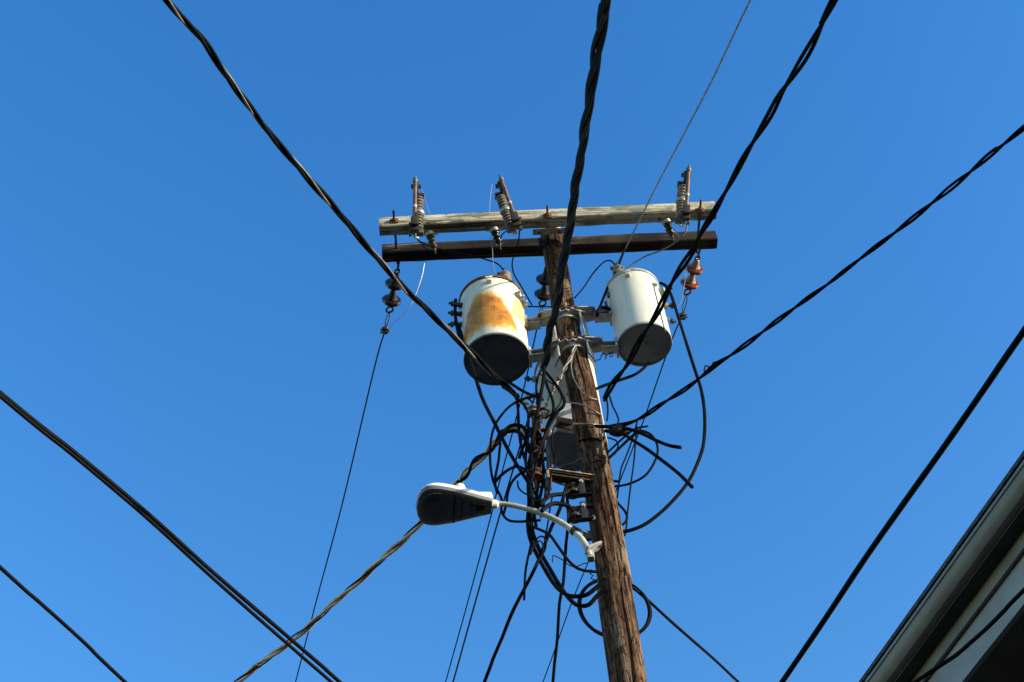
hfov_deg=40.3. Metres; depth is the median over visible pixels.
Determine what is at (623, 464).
cable
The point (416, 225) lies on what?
fuse cutout
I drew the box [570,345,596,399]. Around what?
bonding wire
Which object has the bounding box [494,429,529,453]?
cable
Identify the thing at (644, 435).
cable
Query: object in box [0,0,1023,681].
sky
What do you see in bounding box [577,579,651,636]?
cable coil
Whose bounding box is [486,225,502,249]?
surge arrester
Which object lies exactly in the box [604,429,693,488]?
cable
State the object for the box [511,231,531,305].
jumper wire
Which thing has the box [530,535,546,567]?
cable
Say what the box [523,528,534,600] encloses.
cable
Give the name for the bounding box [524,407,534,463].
cable
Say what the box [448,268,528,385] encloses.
pole transformer
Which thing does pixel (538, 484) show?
cable
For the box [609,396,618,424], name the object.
cable
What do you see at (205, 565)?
overhead cable
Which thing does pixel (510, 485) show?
cable
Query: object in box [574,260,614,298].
jumper wire
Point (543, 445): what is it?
cable
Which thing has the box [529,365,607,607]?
cable
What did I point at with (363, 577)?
service cable
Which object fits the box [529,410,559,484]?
cable
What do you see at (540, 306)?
jumper wire
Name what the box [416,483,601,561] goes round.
street lamp
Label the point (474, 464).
loose strand
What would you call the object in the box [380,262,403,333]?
insulator string
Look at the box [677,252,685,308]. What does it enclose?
tie wire
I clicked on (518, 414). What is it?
cable
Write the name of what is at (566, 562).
loose wire
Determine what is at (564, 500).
cable
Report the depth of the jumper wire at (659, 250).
9.83 m
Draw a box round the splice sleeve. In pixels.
[515,395,529,404]
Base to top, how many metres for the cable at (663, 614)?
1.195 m
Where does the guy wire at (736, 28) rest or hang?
attached to the crossarm at (527, 247)
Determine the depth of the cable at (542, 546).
7.69 m
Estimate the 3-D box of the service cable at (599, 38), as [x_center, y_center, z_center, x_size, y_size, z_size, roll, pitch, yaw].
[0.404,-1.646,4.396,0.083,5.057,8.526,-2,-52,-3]
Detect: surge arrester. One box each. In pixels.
[424,231,437,253]
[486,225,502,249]
[658,217,674,240]
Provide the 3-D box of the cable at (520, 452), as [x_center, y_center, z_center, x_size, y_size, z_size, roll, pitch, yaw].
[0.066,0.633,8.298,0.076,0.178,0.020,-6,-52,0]
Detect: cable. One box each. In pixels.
[0,390,341,681]
[0,394,332,681]
[0,565,126,681]
[162,0,519,397]
[233,427,524,681]
[453,298,543,506]
[453,322,463,340]
[483,469,571,681]
[489,393,540,522]
[493,442,501,493]
[493,465,533,483]
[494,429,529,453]
[497,423,529,442]
[502,386,530,472]
[502,471,525,514]
[505,379,538,397]
[517,398,531,493]
[517,480,536,499]
[518,442,524,458]
[521,397,540,433]
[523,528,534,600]
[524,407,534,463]
[526,457,607,598]
[526,522,597,572]
[528,486,549,501]
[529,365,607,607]
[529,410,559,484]
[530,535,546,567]
[531,345,551,415]
[533,424,540,526]
[533,540,543,561]
[536,378,554,508]
[538,488,569,506]
[539,374,561,418]
[540,0,610,368]
[540,481,545,517]
[540,501,573,512]
[543,457,580,469]
[544,497,552,538]
[546,370,565,419]
[549,420,558,489]
[551,496,569,681]
[553,480,572,486]
[563,483,575,517]
[595,424,681,448]
[596,362,649,389]
[603,0,837,401]
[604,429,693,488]
[606,399,608,420]
[608,425,647,452]
[608,430,643,459]
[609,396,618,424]
[610,124,1023,425]
[614,429,658,486]
[616,423,637,497]
[617,500,627,525]
[623,281,706,533]
[624,420,637,535]
[632,586,739,681]
[779,325,1023,681]
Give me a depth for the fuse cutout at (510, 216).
9.80 m
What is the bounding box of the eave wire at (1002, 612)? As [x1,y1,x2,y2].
[912,587,1023,681]
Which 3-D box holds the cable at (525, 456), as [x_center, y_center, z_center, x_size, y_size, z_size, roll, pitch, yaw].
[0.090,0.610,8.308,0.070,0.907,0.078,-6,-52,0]
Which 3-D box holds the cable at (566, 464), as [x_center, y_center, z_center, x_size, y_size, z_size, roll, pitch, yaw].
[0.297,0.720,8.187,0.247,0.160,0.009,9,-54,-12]
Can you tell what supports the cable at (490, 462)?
attached to the cable at (567, 597)
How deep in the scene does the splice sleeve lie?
8.92 m
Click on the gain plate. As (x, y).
(548, 231)
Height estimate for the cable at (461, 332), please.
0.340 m
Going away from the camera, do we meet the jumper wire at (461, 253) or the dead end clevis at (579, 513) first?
the dead end clevis at (579, 513)
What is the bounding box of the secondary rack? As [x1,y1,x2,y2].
[527,376,594,494]
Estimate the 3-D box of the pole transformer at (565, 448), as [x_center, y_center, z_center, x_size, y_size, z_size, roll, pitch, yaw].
[0.346,0.348,9.540,0.510,1.130,0.439,16,-55,-16]
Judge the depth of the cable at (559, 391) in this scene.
8.55 m
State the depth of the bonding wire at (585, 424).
8.47 m
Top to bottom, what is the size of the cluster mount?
0.540 m
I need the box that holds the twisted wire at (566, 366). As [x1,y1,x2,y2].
[547,345,576,402]
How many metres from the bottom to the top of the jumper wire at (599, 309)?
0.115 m
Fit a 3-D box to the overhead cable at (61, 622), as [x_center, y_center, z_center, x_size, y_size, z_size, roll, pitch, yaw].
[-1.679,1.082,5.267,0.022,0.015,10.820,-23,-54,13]
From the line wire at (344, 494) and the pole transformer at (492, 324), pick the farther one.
the line wire at (344, 494)
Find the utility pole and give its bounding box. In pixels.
[540,227,646,681]
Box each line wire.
[295,334,384,681]
[445,330,536,681]
[452,398,534,681]
[543,323,678,681]
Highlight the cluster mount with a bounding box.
[524,302,618,394]
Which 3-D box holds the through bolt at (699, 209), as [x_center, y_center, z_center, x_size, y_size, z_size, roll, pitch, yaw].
[1.356,-0.826,10.082,0.066,0.050,0.457,-6,-52,0]
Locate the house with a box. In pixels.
[859,450,1023,681]
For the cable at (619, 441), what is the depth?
8.37 m
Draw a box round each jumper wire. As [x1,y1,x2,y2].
[417,239,502,269]
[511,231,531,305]
[527,306,550,307]
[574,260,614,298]
[595,272,615,316]
[596,306,610,315]
[625,223,686,268]
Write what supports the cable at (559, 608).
attached to the dead end clevis at (578, 490)
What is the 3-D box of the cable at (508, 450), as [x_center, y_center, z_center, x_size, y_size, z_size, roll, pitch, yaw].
[-0.108,0.316,8.770,0.464,2.071,0.067,-4,-52,-2]
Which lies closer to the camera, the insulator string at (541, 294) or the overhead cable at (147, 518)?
the overhead cable at (147, 518)
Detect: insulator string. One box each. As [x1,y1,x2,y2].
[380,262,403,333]
[534,267,549,311]
[679,249,703,319]
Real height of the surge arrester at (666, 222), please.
0.167 m
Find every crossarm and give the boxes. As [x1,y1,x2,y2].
[379,201,716,235]
[382,231,717,261]
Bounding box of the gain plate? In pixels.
[533,228,564,234]
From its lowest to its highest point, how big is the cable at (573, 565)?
0.329 m
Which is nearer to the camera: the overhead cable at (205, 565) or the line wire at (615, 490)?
the overhead cable at (205, 565)
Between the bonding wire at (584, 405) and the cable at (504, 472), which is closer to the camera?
the cable at (504, 472)
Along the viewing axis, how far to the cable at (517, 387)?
8.92 m
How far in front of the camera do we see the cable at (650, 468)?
8.21 m
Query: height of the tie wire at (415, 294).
0.418 m
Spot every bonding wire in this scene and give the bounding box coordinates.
[566,402,600,414]
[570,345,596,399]
[574,423,603,424]
[578,437,601,441]
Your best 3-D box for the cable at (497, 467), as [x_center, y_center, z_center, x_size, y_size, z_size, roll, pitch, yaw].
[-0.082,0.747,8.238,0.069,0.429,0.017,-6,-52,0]
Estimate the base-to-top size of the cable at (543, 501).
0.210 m
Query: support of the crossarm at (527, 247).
attached to the utility pole
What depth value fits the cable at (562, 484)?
8.05 m
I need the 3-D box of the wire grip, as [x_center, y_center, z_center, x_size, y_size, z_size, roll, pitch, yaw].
[0.804,-0.614,10.234,0.028,0.091,0.197,6,-53,-10]
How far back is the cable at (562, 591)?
7.57 m
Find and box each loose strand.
[456,429,502,483]
[459,434,507,479]
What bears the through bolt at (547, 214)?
attached to the crossarm at (527, 247)
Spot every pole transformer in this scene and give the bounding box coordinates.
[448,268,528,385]
[524,355,607,470]
[604,262,675,366]
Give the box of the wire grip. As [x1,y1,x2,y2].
[618,249,625,264]
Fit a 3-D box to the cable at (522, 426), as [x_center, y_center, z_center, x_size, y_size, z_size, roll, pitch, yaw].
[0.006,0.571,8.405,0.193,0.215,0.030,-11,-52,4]
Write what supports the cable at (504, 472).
attached to the secondary rack
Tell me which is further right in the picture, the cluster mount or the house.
the house
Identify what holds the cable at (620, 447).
attached to the utility pole
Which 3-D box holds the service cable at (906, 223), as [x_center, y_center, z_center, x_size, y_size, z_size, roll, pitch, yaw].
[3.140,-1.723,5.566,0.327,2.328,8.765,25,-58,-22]
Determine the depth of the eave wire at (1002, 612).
4.01 m
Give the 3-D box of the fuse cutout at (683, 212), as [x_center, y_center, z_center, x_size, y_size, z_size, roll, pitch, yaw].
[1.222,-1.018,9.883,0.098,0.468,0.289,20,-56,-19]
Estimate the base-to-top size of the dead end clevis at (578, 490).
0.130 m
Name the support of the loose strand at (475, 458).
attached to the service cable at (363, 577)
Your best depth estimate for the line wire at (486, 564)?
9.13 m
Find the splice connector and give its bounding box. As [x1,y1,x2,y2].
[608,426,627,436]
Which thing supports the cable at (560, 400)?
attached to the secondary rack
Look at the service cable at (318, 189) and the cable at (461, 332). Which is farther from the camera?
the cable at (461, 332)
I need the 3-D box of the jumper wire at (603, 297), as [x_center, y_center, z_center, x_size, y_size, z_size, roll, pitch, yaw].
[0.646,-0.327,9.522,0.227,0.582,0.021,7,-53,-10]
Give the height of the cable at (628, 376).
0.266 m
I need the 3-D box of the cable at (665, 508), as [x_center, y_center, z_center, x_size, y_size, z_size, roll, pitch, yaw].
[0.824,0.342,8.781,0.754,2.313,0.033,-8,-52,1]
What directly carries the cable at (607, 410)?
attached to the utility pole
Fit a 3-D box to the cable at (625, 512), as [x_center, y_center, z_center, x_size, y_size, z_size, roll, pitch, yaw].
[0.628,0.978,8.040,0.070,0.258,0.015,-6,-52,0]
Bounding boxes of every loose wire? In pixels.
[552,555,587,566]
[596,351,613,360]
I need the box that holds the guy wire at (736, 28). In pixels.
[625,0,750,248]
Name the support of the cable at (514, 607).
attached to the utility pole
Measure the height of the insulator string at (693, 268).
0.152 m
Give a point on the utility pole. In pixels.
(621, 639)
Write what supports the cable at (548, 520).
hanging from the secondary rack
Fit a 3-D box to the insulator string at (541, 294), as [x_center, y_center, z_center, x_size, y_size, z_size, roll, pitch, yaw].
[0.244,-0.410,10.362,0.144,0.152,0.690,2,-52,-6]
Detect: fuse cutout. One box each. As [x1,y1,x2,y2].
[409,175,424,238]
[495,174,521,234]
[675,165,691,226]
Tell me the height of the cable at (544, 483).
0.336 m
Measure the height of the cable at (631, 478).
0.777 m
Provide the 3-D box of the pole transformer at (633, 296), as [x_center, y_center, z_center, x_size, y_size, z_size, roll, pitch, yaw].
[0.881,-0.243,9.500,0.442,0.978,0.430,31,-61,-25]
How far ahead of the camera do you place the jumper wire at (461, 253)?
10.00 m
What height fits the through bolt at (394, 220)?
0.050 m
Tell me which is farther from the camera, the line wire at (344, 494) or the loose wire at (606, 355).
the line wire at (344, 494)
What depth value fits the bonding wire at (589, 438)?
8.37 m
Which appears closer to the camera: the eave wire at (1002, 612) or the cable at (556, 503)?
the eave wire at (1002, 612)
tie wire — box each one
[390,263,424,326]
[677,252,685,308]
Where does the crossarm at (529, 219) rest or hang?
attached to the through bolt at (547, 214)
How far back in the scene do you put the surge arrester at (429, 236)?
9.92 m
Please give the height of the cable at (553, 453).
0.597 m
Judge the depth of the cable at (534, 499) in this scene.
7.90 m
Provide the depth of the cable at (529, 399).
8.54 m
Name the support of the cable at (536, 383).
attached to the secondary rack
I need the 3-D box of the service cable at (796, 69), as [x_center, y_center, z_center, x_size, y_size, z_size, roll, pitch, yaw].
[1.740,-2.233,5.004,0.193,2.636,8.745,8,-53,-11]
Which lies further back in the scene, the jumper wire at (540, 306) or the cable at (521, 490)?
the jumper wire at (540, 306)
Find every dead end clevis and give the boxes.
[565,477,591,499]
[567,501,592,523]
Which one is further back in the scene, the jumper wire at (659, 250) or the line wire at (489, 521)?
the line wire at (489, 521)
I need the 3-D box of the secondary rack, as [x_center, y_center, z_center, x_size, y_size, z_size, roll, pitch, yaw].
[0.276,0.593,8.363,0.389,0.994,0.175,-6,-52,0]
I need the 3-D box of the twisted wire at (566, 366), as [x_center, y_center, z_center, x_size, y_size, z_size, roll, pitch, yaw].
[0.313,0.209,8.755,0.239,0.538,0.023,-6,-52,0]
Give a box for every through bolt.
[390,210,398,263]
[543,205,551,242]
[695,199,704,253]
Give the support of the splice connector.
attached to the cable at (671, 467)

